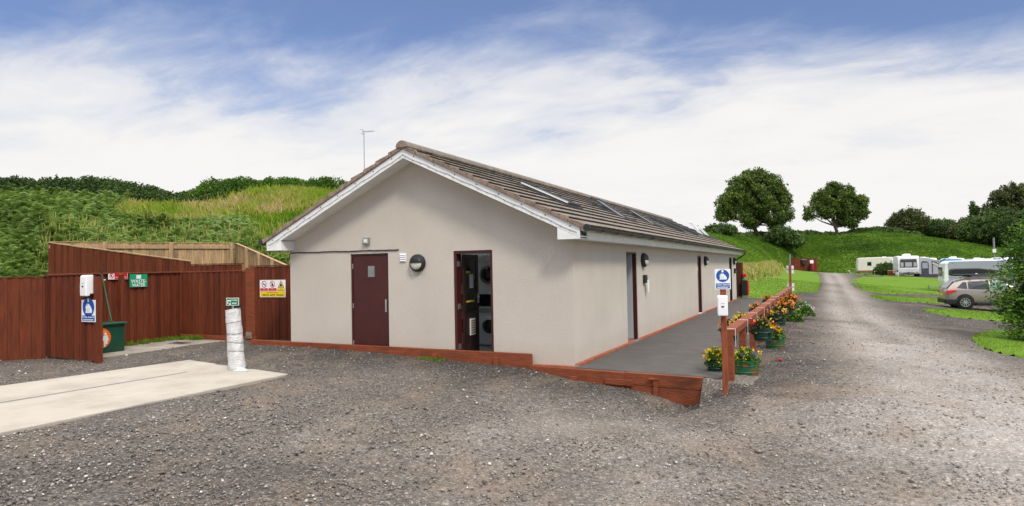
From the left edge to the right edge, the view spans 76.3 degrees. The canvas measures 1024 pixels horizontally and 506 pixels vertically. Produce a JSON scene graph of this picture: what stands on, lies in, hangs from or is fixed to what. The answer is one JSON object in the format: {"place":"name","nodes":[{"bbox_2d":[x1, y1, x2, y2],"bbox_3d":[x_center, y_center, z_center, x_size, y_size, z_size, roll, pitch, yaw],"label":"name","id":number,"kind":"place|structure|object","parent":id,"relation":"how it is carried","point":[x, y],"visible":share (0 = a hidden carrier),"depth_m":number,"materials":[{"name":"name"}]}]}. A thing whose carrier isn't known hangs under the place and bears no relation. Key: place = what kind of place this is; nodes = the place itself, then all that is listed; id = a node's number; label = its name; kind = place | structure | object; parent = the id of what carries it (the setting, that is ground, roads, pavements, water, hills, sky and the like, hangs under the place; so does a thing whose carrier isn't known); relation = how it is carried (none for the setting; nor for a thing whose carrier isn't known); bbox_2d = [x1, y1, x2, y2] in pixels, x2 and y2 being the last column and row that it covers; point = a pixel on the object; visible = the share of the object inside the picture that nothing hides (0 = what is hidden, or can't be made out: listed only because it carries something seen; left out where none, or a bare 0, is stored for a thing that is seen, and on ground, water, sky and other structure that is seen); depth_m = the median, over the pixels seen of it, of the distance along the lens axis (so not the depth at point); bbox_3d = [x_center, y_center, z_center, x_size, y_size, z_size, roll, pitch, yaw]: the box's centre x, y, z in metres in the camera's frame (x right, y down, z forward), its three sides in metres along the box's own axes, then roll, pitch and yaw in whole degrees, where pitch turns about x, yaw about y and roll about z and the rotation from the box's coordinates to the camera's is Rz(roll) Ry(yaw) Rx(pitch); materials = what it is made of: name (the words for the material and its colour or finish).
{"place":"outdoors","nodes":[
{"label":"outdoors","id":0,"kind":"place"},
{"bbox_2d":[0,209,986,275],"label":"hill","id":1,"kind":"structure","parent":0,"point":[14,267],"depth_m":25.40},
{"bbox_2d":[0,174,227,202],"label":"hedge","id":2,"kind":"object","parent":1,"relation":"on","point":[91,183],"visible":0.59,"depth_m":30.33,"materials":[{"name":"green plant"}]},
{"bbox_2d":[0,181,289,278],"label":"bracken","id":3,"kind":"object","parent":1,"relation":"on","point":[40,202],"visible":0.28,"depth_m":26.79,"materials":[{"name":"plant"}]},
{"bbox_2d":[35,211,289,274],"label":"seeding grass","id":4,"kind":"structure","parent":1,"relation":"on","point":[189,226],"depth_m":26.82,"materials":[{"name":"plant"}]},
{"bbox_2d":[53,182,337,245],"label":"meadow grass","id":5,"kind":"structure","parent":1,"relation":"on","point":[275,204],"depth_m":30.82,"materials":[{"name":"plant"}]},
{"bbox_2d":[163,175,347,197],"bbox_3d":[-3.389,-3.285,48.280,3.866,2.640,42.888,-2,-2,39],"label":"hedge","id":6,"kind":"object","parent":1,"relation":"on","point":[227,185],"visible":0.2,"depth_m":33.98,"materials":[{"name":"plant"}]},
{"bbox_2d":[699,223,737,235],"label":"shrub","id":7,"kind":"object","parent":1,"relation":"on","point":[729,229],"visible":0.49,"depth_m":106.36,"materials":[{"name":"green plant"}]},
{"bbox_2d":[713,166,795,231],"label":"oak tree","id":8,"kind":"object","parent":1,"relation":"on","point":[752,199],"visible":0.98,"depth_m":123.17,"materials":[{"name":"green plant"}]},
{"bbox_2d":[764,225,807,249],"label":"shrub","id":9,"kind":"object","parent":1,"relation":"on","point":[786,237],"visible":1,"depth_m":116.85,"materials":[{"name":"green plant"}]},
{"bbox_2d":[710,226,923,236],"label":"hedge","id":10,"kind":"object","parent":1,"relation":"on","point":[855,230],"visible":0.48,"depth_m":136.91,"materials":[{"name":"green plant"}]},
{"bbox_2d":[802,180,871,232],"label":"oak tree","id":11,"kind":"object","parent":1,"relation":"on","point":[847,206],"visible":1,"depth_m":136.66,"materials":[{"name":"green plant"}]},
{"bbox_2d":[700,229,1023,272],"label":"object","id":12,"kind":"structure","parent":1,"relation":"on","point":[830,251],"depth_m":118.24,"materials":[{"name":"plant"}]},
{"bbox_2d":[883,205,931,232],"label":"shrub","id":13,"kind":"object","parent":1,"relation":"on","point":[905,220],"visible":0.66,"depth_m":148.79,"materials":[{"name":"green plant"}]},
{"bbox_2d":[914,218,933,236],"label":"shrub","id":14,"kind":"object","parent":1,"relation":"on","point":[925,230],"visible":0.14,"depth_m":147.87,"materials":[{"name":"green plant"}]},
{"bbox_2d":[926,217,955,238],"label":"shrub","id":15,"kind":"object","parent":1,"relation":"on","point":[938,227],"visible":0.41,"depth_m":144.86,"materials":[{"name":"green plant"}]},
{"bbox_2d":[945,223,958,239],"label":"shrub","id":16,"kind":"object","parent":1,"relation":"on","point":[950,232],"visible":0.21,"depth_m":140.73,"materials":[{"name":"green plant"}]},
{"bbox_2d":[955,217,973,225],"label":"shrub","id":17,"kind":"object","parent":1,"relation":"on","point":[962,219],"visible":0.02,"depth_m":140.89,"materials":[{"name":"green plant"}]},
{"bbox_2d":[967,201,981,217],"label":"young tree","id":18,"kind":"object","parent":1,"relation":"on","point":[974,208],"visible":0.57,"depth_m":140.97,"materials":[{"name":"green plant"}]},
{"bbox_2d":[954,213,1002,244],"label":"shrub","id":19,"kind":"object","parent":1,"relation":"on","point":[974,230],"visible":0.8,"depth_m":131.81,"materials":[{"name":"green plant"}]},
{"bbox_2d":[978,181,1023,215],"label":"tall tree","id":20,"kind":"object","parent":1,"relation":"on","point":[1011,195],"visible":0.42,"depth_m":137.17,"materials":[{"name":"green plant"}]},
{"bbox_2d":[982,206,1020,224],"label":"shrub","id":21,"kind":"object","parent":1,"relation":"on","point":[999,213],"visible":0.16,"depth_m":131.02,"materials":[{"name":"green plant"}]},
{"bbox_2d":[984,216,1023,246],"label":"shrub","id":22,"kind":"object","parent":1,"relation":"on","point":[998,228],"visible":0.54,"depth_m":126.46,"materials":[{"name":"green plant"}]},
{"bbox_2d":[0,272,1023,505],"bbox_3d":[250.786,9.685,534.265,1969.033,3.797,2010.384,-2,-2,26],"label":"ground","id":23,"kind":"structure","parent":0,"point":[839,290],"depth_m":7.61,"materials":[{"name":"gravel"}]},
{"bbox_2d":[0,276,44,360],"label":"fence","id":24,"kind":"object","parent":23,"relation":"on","point":[22,318],"visible":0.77,"depth_m":13.59,"materials":[{"name":"red wood"}]},
{"bbox_2d":[43,273,102,363],"bbox_3d":[-9.034,1.337,13.423,1.850,1.817,0.180,-2,-2,26],"label":"fence","id":25,"kind":"object","parent":23,"relation":"on","point":[69,334],"visible":0.92,"depth_m":13.36,"materials":[{"name":"red wood"}]},
{"bbox_2d":[80,275,92,295],"bbox_3d":[-8.502,0.650,13.014,0.202,0.420,0.167,-2,-2,26],"label":"sanitiser dispenser","id":26,"kind":"object","parent":25,"relation":"attached to","point":[86,285],"visible":1,"depth_m":12.96,"materials":[{"name":"white plastic"}]},
{"bbox_2d":[82,298,95,321],"bbox_3d":[-8.489,1.140,13.057,0.450,0.482,0.009,-2,-2,26],"label":"sanitiser sign","id":27,"kind":"object","parent":25,"relation":"attached to","point":[88,309],"visible":1,"depth_m":13.05,"materials":[{"name":"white plastic"}]},
{"bbox_2d":[47,271,181,357],"bbox_3d":[-9.295,1.374,15.559,0.165,1.837,3.547,-2,-1,18],"label":"fence","id":28,"kind":"object","parent":23,"relation":"on","point":[152,309],"visible":0.57,"depth_m":16.23,"materials":[{"name":"red wood"}]},
{"bbox_2d":[108,273,127,278],"bbox_3d":[-9.347,0.546,15.460,0.010,0.155,0.520,-2,-1,19],"label":"warning sign","id":29,"kind":"object","parent":28,"relation":"attached to","point":[112,276],"visible":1,"depth_m":15.41,"materials":[{"name":"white plastic"}]},
{"bbox_2d":[130,274,146,286],"bbox_3d":[-9.167,0.676,15.992,0.008,0.315,0.500,-2,-1,19],"label":"waste water sign","id":30,"kind":"object","parent":28,"relation":"attached to","point":[138,280],"visible":1,"depth_m":15.99,"materials":[{"name":"green"}]},
{"bbox_2d":[47,242,190,333],"bbox_3d":[-11.636,0.982,19.192,5.452,2.777,0.090,-2,-1,18],"label":"fence","id":31,"kind":"object","parent":23,"relation":"on","point":[64,259],"visible":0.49,"depth_m":19.32,"materials":[{"name":"red wood"}]},
{"bbox_2d":[52,339,223,358],"bbox_3d":[-8.626,2.253,15.237,1.828,0.100,3.448,-2,-2,26],"label":"bin pad","id":32,"kind":"object","parent":23,"relation":"on","point":[142,348],"visible":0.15,"depth_m":15.25,"materials":[{"name":"concrete"}]},
{"bbox_2d":[103,321,127,352],"bbox_3d":[-9.191,1.863,14.266,0.730,0.652,1.140,-2,-2,26],"label":"waste bin","id":33,"kind":"object","parent":32,"relation":"on","point":[113,336],"visible":0.3,"depth_m":14.39,"materials":[{"name":"green plastic"}]},
{"bbox_2d":[49,241,234,264],"bbox_3d":[-11.981,1.061,21.455,5.342,2.852,0.175,0,-2,-33],"label":"fence","id":34,"kind":"object","parent":23,"relation":"on","point":[208,254],"visible":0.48,"depth_m":21.97,"materials":[{"name":"brown wood"}]},
{"bbox_2d":[0,360,287,436],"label":"concrete slab","id":35,"kind":"structure","parent":23,"relation":"on","point":[197,378],"depth_m":9.70,"materials":[{"name":"concrete"}]},
{"bbox_2d":[0,372,186,402],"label":"drain channel","id":36,"kind":"object","parent":35,"relation":"on","point":[90,387],"visible":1,"depth_m":9.87,"materials":[{"name":"metal"}]},
{"bbox_2d":[225,305,248,370],"bbox_3d":[-4.832,1.455,11.515,0.621,1.223,0.275,-2,-2,37],"label":"wrapped standpipe","id":37,"kind":"object","parent":35,"relation":"on","point":[235,348],"visible":1,"depth_m":11.47,"materials":[{"name":"white plastic"}]},
{"bbox_2d":[226,298,238,308],"bbox_3d":[-4.941,0.898,11.528,0.250,0.208,0.021,-1,-1,12],"label":"tap sign","id":38,"kind":"object","parent":37,"relation":"attached to","point":[232,302],"visible":1,"depth_m":11.52,"materials":[{"name":"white plastic"}]},
{"bbox_2d":[125,334,204,345],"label":"weeds","id":39,"kind":"object","parent":23,"relation":"on","point":[185,337],"visible":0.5,"depth_m":16.57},
{"bbox_2d":[185,263,243,272],"bbox_3d":[-8.491,1.309,18.098,2.800,2.042,0.090,-2,-2,26],"label":"fence","id":40,"kind":"object","parent":23,"relation":"on","point":[223,267],"visible":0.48,"depth_m":17.90,"materials":[{"name":"red wood"}]},
{"bbox_2d":[180,270,256,340],"bbox_3d":[-7.524,1.344,16.684,2.740,1.787,0.105,-2,-2,26],"label":"fence","id":41,"kind":"object","parent":23,"relation":"on","point":[205,295],"visible":0.79,"depth_m":16.78,"materials":[{"name":"red wood"}]},
{"bbox_2d":[235,243,286,271],"bbox_3d":[-7.729,0.943,19.651,0.175,2.842,7.750,0,-2,-31],"label":"fence","id":42,"kind":"object","parent":23,"relation":"on","point":[247,256],"visible":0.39,"depth_m":20.46,"materials":[{"name":"brown wood"}]},
{"bbox_2d":[245,265,290,339],"bbox_3d":[-5.414,1.212,15.679,2.640,1.862,0.100,-2,-2,26],"label":"fence","id":43,"kind":"object","parent":23,"relation":"on","point":[268,318],"visible":0.52,"depth_m":15.93,"materials":[{"name":"red wood"}]},
{"bbox_2d":[260,280,285,296],"bbox_3d":[-5.824,0.865,15.841,0.840,0.420,0.009,-2,-2,26],"label":"warning sign","id":44,"kind":"object","parent":43,"relation":"attached to","point":[272,288],"visible":1,"depth_m":15.83,"materials":[{"name":"white plastic"}]},
{"bbox_2d":[250,339,532,368],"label":"sleeper wall","id":45,"kind":"structure","parent":23,"relation":"on","point":[520,360],"depth_m":12.23,"materials":[{"name":"wood"}]},
{"bbox_2d":[415,356,445,361],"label":"weeds","id":46,"kind":"object","parent":23,"relation":"on","point":[430,358],"visible":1,"depth_m":12.12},
{"bbox_2d":[258,140,745,367],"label":"building","id":47,"kind":"structure","parent":23,"relation":"on","point":[561,296],"depth_m":12.76,"materials":[{"name":"paint"}]},
{"bbox_2d":[268,155,401,245],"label":"string lights","id":48,"kind":"object","parent":47,"relation":"attached to","point":[334,200],"visible":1,"depth_m":12.99,"materials":[{"name":"black"}]},
{"bbox_2d":[290,249,398,253],"bbox_3d":[-3.492,-0.031,13.385,2.808,0.040,0.019,-2,-2,26],"label":"power cable","id":49,"kind":"object","parent":47,"relation":"attached to","point":[347,251],"visible":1,"depth_m":13.31,"materials":[{"name":"black plastic"}]},
{"bbox_2d":[352,255,388,345],"bbox_3d":[-2.843,1.041,13.122,0.872,1.982,0.068,-2,-2,26],"label":"door","id":50,"kind":"structure","parent":47,"relation":"in","point":[370,273],"depth_m":13.11,"materials":[{"name":"red paint"}]},
{"bbox_2d":[409,254,425,271],"bbox_3d":[-1.839,0.193,12.519,0.344,0.344,0.151,-2,-2,26],"label":"wall light","id":51,"kind":"object","parent":47,"relation":"attached to","point":[417,262],"visible":1,"depth_m":12.47,"materials":[{"name":"black"}]},
{"bbox_2d":[457,254,479,350],"bbox_3d":[-0.812,1.007,12.637,0.100,1.950,0.869,-2,-2,21],"label":"door","id":52,"kind":"structure","parent":47,"relation":"in","point":[470,288],"depth_m":12.67,"materials":[{"name":"black wood"}]},
{"bbox_2d":[479,306,491,344],"bbox_3d":[-0.380,1.594,14.450,0.600,0.830,0.630,-2,-2,26],"label":"washing machine","id":53,"kind":"object","parent":47,"relation":"on","point":[485,338],"visible":0.48,"depth_m":14.24,"materials":[{"name":"grey metal"}]},
{"bbox_2d":[479,294,490,305],"bbox_3d":[-0.663,1.048,14.633,1.280,0.240,0.600,-2,-2,26],"label":"worktop","id":54,"kind":"object","parent":53,"relation":"on","point":[484,299],"visible":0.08,"depth_m":14.39,"materials":[{"name":"black"}]},
{"bbox_2d":[478,255,490,292],"bbox_3d":[-0.401,0.455,14.477,0.600,0.830,0.630,-2,-2,26],"label":"tumble dryer","id":55,"kind":"object","parent":54,"relation":"on","point":[484,283],"visible":0.46,"depth_m":14.26,"materials":[{"name":"grey metal"}]},
{"bbox_2d":[402,154,574,231],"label":"string lights","id":56,"kind":"object","parent":47,"relation":"attached to","point":[487,192],"visible":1,"depth_m":11.47,"materials":[{"name":"black"}]},
{"bbox_2d":[626,254,633,338],"bbox_3d":[2.427,1.010,15.208,0.800,1.950,0.045,-2,-2,26],"label":"door","id":57,"kind":"structure","parent":47,"relation":"in","point":[628,256],"depth_m":15.04,"materials":[{"name":"grey"}]},
{"bbox_2d":[641,253,648,266],"bbox_3d":[3.180,0.168,15.501,0.151,0.344,0.344,-2,-2,26],"label":"wall light","id":58,"kind":"object","parent":47,"relation":"attached to","point":[644,259],"visible":1,"depth_m":15.40,"materials":[{"name":"black"}]},
{"bbox_2d":[697,257,699,312],"bbox_3d":[6.439,1.119,22.658,0.045,1.947,0.684,-2,-2,26],"label":"door","id":59,"kind":"structure","parent":47,"relation":"in","point":[697,257],"depth_m":22.83,"materials":[{"name":"red paint"}]},
{"bbox_2d":[529,365,703,405],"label":"sleeper wall","id":60,"kind":"structure","parent":23,"relation":"on","point":[683,390],"depth_m":10.26,"materials":[{"name":"wood"}]},
{"bbox_2d":[720,289,728,395],"bbox_3d":[3.000,1.152,9.208,0.072,1.710,0.072,-2,-2,26],"label":"signpost","id":61,"kind":"object","parent":23,"relation":"on","point":[724,353],"visible":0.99,"depth_m":9.17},
{"bbox_2d":[717,295,727,315],"bbox_3d":[2.952,0.738,9.132,0.137,0.285,0.116,-1,-1,15],"label":"sanitiser dispenser","id":62,"kind":"object","parent":61,"relation":"attached to","point":[722,305],"visible":1,"depth_m":9.09,"materials":[{"name":"white plastic"}]},
{"bbox_2d":[715,269,730,288],"bbox_3d":[2.971,0.368,9.184,0.210,0.285,0.009,-1,-1,15],"label":"sanitiser sign","id":63,"kind":"object","parent":61,"relation":"attached to","point":[722,279],"visible":1,"depth_m":9.18,"materials":[{"name":"white plastic"}]},
{"bbox_2d":[699,374,760,407],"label":"soil ramp","id":64,"kind":"structure","parent":23,"relation":"on","point":[710,386],"depth_m":9.65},
{"bbox_2d":[735,359,759,375],"bbox_3d":[3.673,1.801,10.250,0.452,0.239,0.452,-2,-2,26],"label":"planter","id":65,"kind":"object","parent":64,"relation":"on","point":[748,368],"visible":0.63,"depth_m":10.07,"materials":[{"name":"green paint"}]},
{"bbox_2d":[734,347,761,363],"bbox_3d":[3.674,1.600,10.242,0.503,0.290,0.505,-2,-2,26],"label":"flowering plant","id":66,"kind":"object","parent":65,"relation":"on","point":[747,354],"visible":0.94,"depth_m":10.17,"materials":[{"name":"yellow plant"}]},
{"bbox_2d":[736,262,742,295],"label":"fence","id":67,"kind":"object","parent":23,"relation":"on","point":[740,271],"visible":0.38,"depth_m":32.79,"materials":[{"name":"red wood"}]},
{"bbox_2d":[741,280,748,297],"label":"fire point","id":68,"kind":"structure","parent":23,"relation":"on","point":[745,287],"depth_m":32.32,"materials":[{"name":"black"}]},
{"bbox_2d":[727,287,791,381],"bbox_3d":[7.354,1.729,18.272,0.174,0.938,19.215,-2,-2,26],"label":"railing","id":69,"kind":"object","parent":23,"relation":"on","point":[737,326],"visible":0.47,"depth_m":11.18,"materials":[{"name":"red wood"}]},
{"bbox_2d":[752,320,772,340],"bbox_3d":[4.434,1.354,11.523,0.354,0.386,0.354,-1,-1,-12],"label":"planter","id":70,"kind":"object","parent":69,"relation":"hanging from","point":[763,335],"visible":0.87,"depth_m":11.38,"materials":[{"name":"green plastic"}]},
{"bbox_2d":[748,316,776,334],"bbox_3d":[4.451,1.294,11.575,0.514,0.342,0.475,-2,-2,26],"label":"flowering plant","id":71,"kind":"object","parent":70,"relation":"in","point":[762,322],"visible":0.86,"depth_m":11.51,"materials":[{"name":"yellow plant"}]},
{"bbox_2d":[768,307,785,325],"bbox_3d":[6.106,1.443,14.990,0.396,0.436,0.396,0,-2,-27],"label":"planter","id":72,"kind":"object","parent":69,"relation":"hanging from","point":[780,322],"visible":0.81,"depth_m":14.83,"materials":[{"name":"green plastic"}]},
{"bbox_2d":[766,305,788,319],"bbox_3d":[6.101,1.365,14.986,0.505,0.355,0.538,-2,-2,26],"label":"flowering plant","id":73,"kind":"object","parent":72,"relation":"in","point":[778,309],"visible":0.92,"depth_m":14.89,"materials":[{"name":"yellow plant"}]},
{"bbox_2d":[777,299,792,314],"bbox_3d":[7.574,1.491,18.057,0.396,0.436,0.396,0,-2,-27],"label":"planter","id":74,"kind":"object","parent":69,"relation":"hanging from","point":[789,311],"visible":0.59,"depth_m":17.89,"materials":[{"name":"green plastic"}]},
{"bbox_2d":[774,297,796,310],"bbox_3d":[7.574,1.421,18.054,0.571,0.404,0.591,-2,-2,26],"label":"flowering plant","id":75,"kind":"object","parent":74,"relation":"in","point":[783,301],"visible":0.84,"depth_m":17.93,"materials":[{"name":"orange plant"}]},
{"bbox_3d":[8.927,1.537,20.956,0.441,0.436,0.399,-2,-2,26],"label":"planter","id":76,"kind":"object","parent":69,"relation":"hanging from","visible":0},
{"bbox_2d":[782,292,800,303],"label":"flowering plant","id":77,"kind":"object","parent":76,"relation":"in","point":[789,296],"visible":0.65,"depth_m":20.82,"materials":[{"name":"orange plant"}]},
{"bbox_2d":[739,260,786,281],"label":"dry grass","id":78,"kind":"structure","parent":23,"relation":"on","point":[767,266],"depth_m":59.48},
{"bbox_2d":[765,333,785,348],"bbox_3d":[5.425,1.819,13.425,0.420,0.312,0.420,-2,-2,26],"label":"planter","id":79,"kind":"object","parent":23,"relation":"on","point":[776,343],"visible":0.59,"depth_m":13.26,"materials":[{"name":"green paint"}]},
{"bbox_2d":[772,324,787,338],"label":"flowering plant","id":80,"kind":"object","parent":79,"relation":"on","point":[779,330],"visible":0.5,"depth_m":13.25,"materials":[{"name":"yellow plant"}]},
{"bbox_2d":[786,309,804,321],"bbox_3d":[8.547,1.863,19.777,0.647,0.494,0.656,-2,-2,26],"label":"flowering plant","id":81,"kind":"object","parent":23,"relation":"on","point":[796,316],"visible":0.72,"depth_m":19.64,"materials":[{"name":"green plant"}]},
{"bbox_2d":[791,258,817,271],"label":"fence","id":82,"kind":"object","parent":23,"relation":"on","point":[796,263],"visible":0.73,"depth_m":102.83,"materials":[{"name":"red wood"}]},
{"bbox_2d":[796,301,815,316],"bbox_3d":[9.676,1.865,21.697,0.872,0.548,0.856,-2,-2,26],"label":"flowering plant","id":83,"kind":"object","parent":23,"relation":"on","point":[802,307],"visible":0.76,"depth_m":21.54,"materials":[{"name":"green plant"}]},
{"bbox_2d":[848,257,892,273],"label":"caravan","id":84,"kind":"object","parent":23,"relation":"on","point":[863,264],"visible":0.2,"depth_m":96.67,"materials":[{"name":"white metal"}]},
{"bbox_2d":[893,254,918,276],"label":"caravan","id":85,"kind":"object","parent":23,"relation":"on","point":[907,264],"visible":0.61,"depth_m":80.88,"materials":[{"name":"white metal"}]},
{"bbox_2d":[900,259,916,266],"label":"front window","id":86,"kind":"structure","parent":85,"relation":"in","point":[903,262],"depth_m":80.73,"materials":[{"name":"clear glass"}]},
{"bbox_2d":[915,257,940,276],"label":"caravan awning","id":87,"kind":"object","parent":23,"relation":"on","point":[928,267],"visible":0.39,"depth_m":80.50,"materials":[{"name":"grey"}]},
{"bbox_2d":[921,261,928,275],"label":"door","id":88,"kind":"structure","parent":87,"relation":"in","point":[924,264],"depth_m":80.59,"materials":[{"name":"grey"}]},
{"bbox_2d":[937,276,1017,309],"bbox_3d":[25.423,2.110,34.768,4.345,1.746,2.200,-2,-2,22],"label":"parked car","id":89,"kind":"object","parent":23,"relation":"on","point":[968,293],"visible":0.69,"depth_m":34.41,"materials":[{"name":"beige paint"}]},
{"bbox_2d":[0,0,1023,232],"label":"sky","id":90,"kind":"structure","parent":0,"point":[650,106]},
{"bbox_2d":[575,299,763,379],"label":"path","id":91,"kind":"structure","parent":0,"point":[679,349],"depth_m":13.06,"materials":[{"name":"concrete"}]},
{"bbox_2d":[706,359,721,370],"bbox_3d":[3.258,1.805,10.449,0.273,0.156,0.273,-2,-2,26],"label":"planter","id":92,"kind":"object","parent":91,"relation":"on","point":[717,367],"visible":0.65,"depth_m":10.34,"materials":[{"name":"green plastic"}]},
{"bbox_2d":[703,346,721,366],"bbox_3d":[3.257,1.653,10.451,0.408,0.351,0.418,-2,-2,26],"label":"flowering plant","id":93,"kind":"object","parent":92,"relation":"in","point":[714,352],"visible":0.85,"depth_m":10.41,"materials":[{"name":"yellow plant"}]},
{"bbox_2d":[738,269,821,297],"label":"lawn","id":94,"kind":"structure","parent":0,"point":[805,276],"depth_m":48.93,"materials":[{"name":"plant"}]},
{"bbox_2d":[787,265,793,292],"bbox_3d":[13.996,1.469,32.731,0.330,1.720,0.095,-2,-2,26],"label":"signpost","id":95,"kind":"object","parent":94,"relation":"on","point":[790,269],"visible":0.68,"depth_m":32.72,"materials":[{"name":"brown wood"}]},
{"bbox_2d":[740,277,1023,353],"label":"lawn grass","id":96,"kind":"structure","parent":0,"point":[901,299],"depth_m":37.40,"materials":[{"name":"plant"}]},
{"bbox_2d":[855,274,913,275],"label":"lawn","id":97,"kind":"structure","parent":0,"point":[883,275],"depth_m":85.86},
{"bbox_2d":[873,261,899,275],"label":"hedge bush","id":98,"kind":"object","parent":97,"relation":"on","point":[881,268],"visible":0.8,"depth_m":89.10,"materials":[{"name":"green plant"}]},
{"bbox_2d":[848,276,940,294],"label":"lawn","id":99,"kind":"structure","parent":0,"point":[920,284],"depth_m":61.58,"materials":[{"name":"plant"}]},
{"bbox_2d":[927,257,1023,290],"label":"caravan","id":100,"kind":"object","parent":99,"relation":"on","point":[944,276],"visible":0.21,"depth_m":52.52,"materials":[{"name":"grey metal"}]},
{"bbox_2d":[949,268,1007,276],"bbox_3d":[25.005,1.036,34.923,2.577,0.460,1.320,-2,-2,22],"label":"caravan window","id":101,"kind":"structure","parent":100,"relation":"attached to","point":[967,272],"depth_m":34.70,"materials":[{"name":"black"}]},
{"bbox_2d":[870,295,944,303],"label":"lawn","id":102,"kind":"structure","parent":0,"point":[914,298],"depth_m":38.88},
{"bbox_2d":[922,308,1023,321],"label":"lawn","id":103,"kind":"structure","parent":0,"point":[963,315],"depth_m":28.37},
{"bbox_2d":[972,330,1023,357],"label":"lawn","id":104,"kind":"structure","parent":0,"point":[1019,354],"depth_m":16.34,"materials":[{"name":"plant"}]},
{"bbox_2d":[963,209,1023,340],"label":"leafy bush","id":105,"kind":"object","parent":104,"relation":"on","point":[1012,304],"visible":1,"depth_m":18.15,"materials":[{"name":"green plant"}]},
{"bbox_3d":[-9.402,1.325,14.941,0.194,1.810,0.120,-2,-2,26],"label":"standpipe","id":106,"kind":"object","parent":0,"visible":0},
{"bbox_2d":[103,278,111,321],"bbox_3d":[-9.152,1.052,14.743,0.526,0.991,0.048,-2,-2,38],"label":"hose","id":107,"kind":"object","parent":106,"relation":"hanging from","point":[107,300],"visible":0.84,"depth_m":14.77,"materials":[{"name":"green"}]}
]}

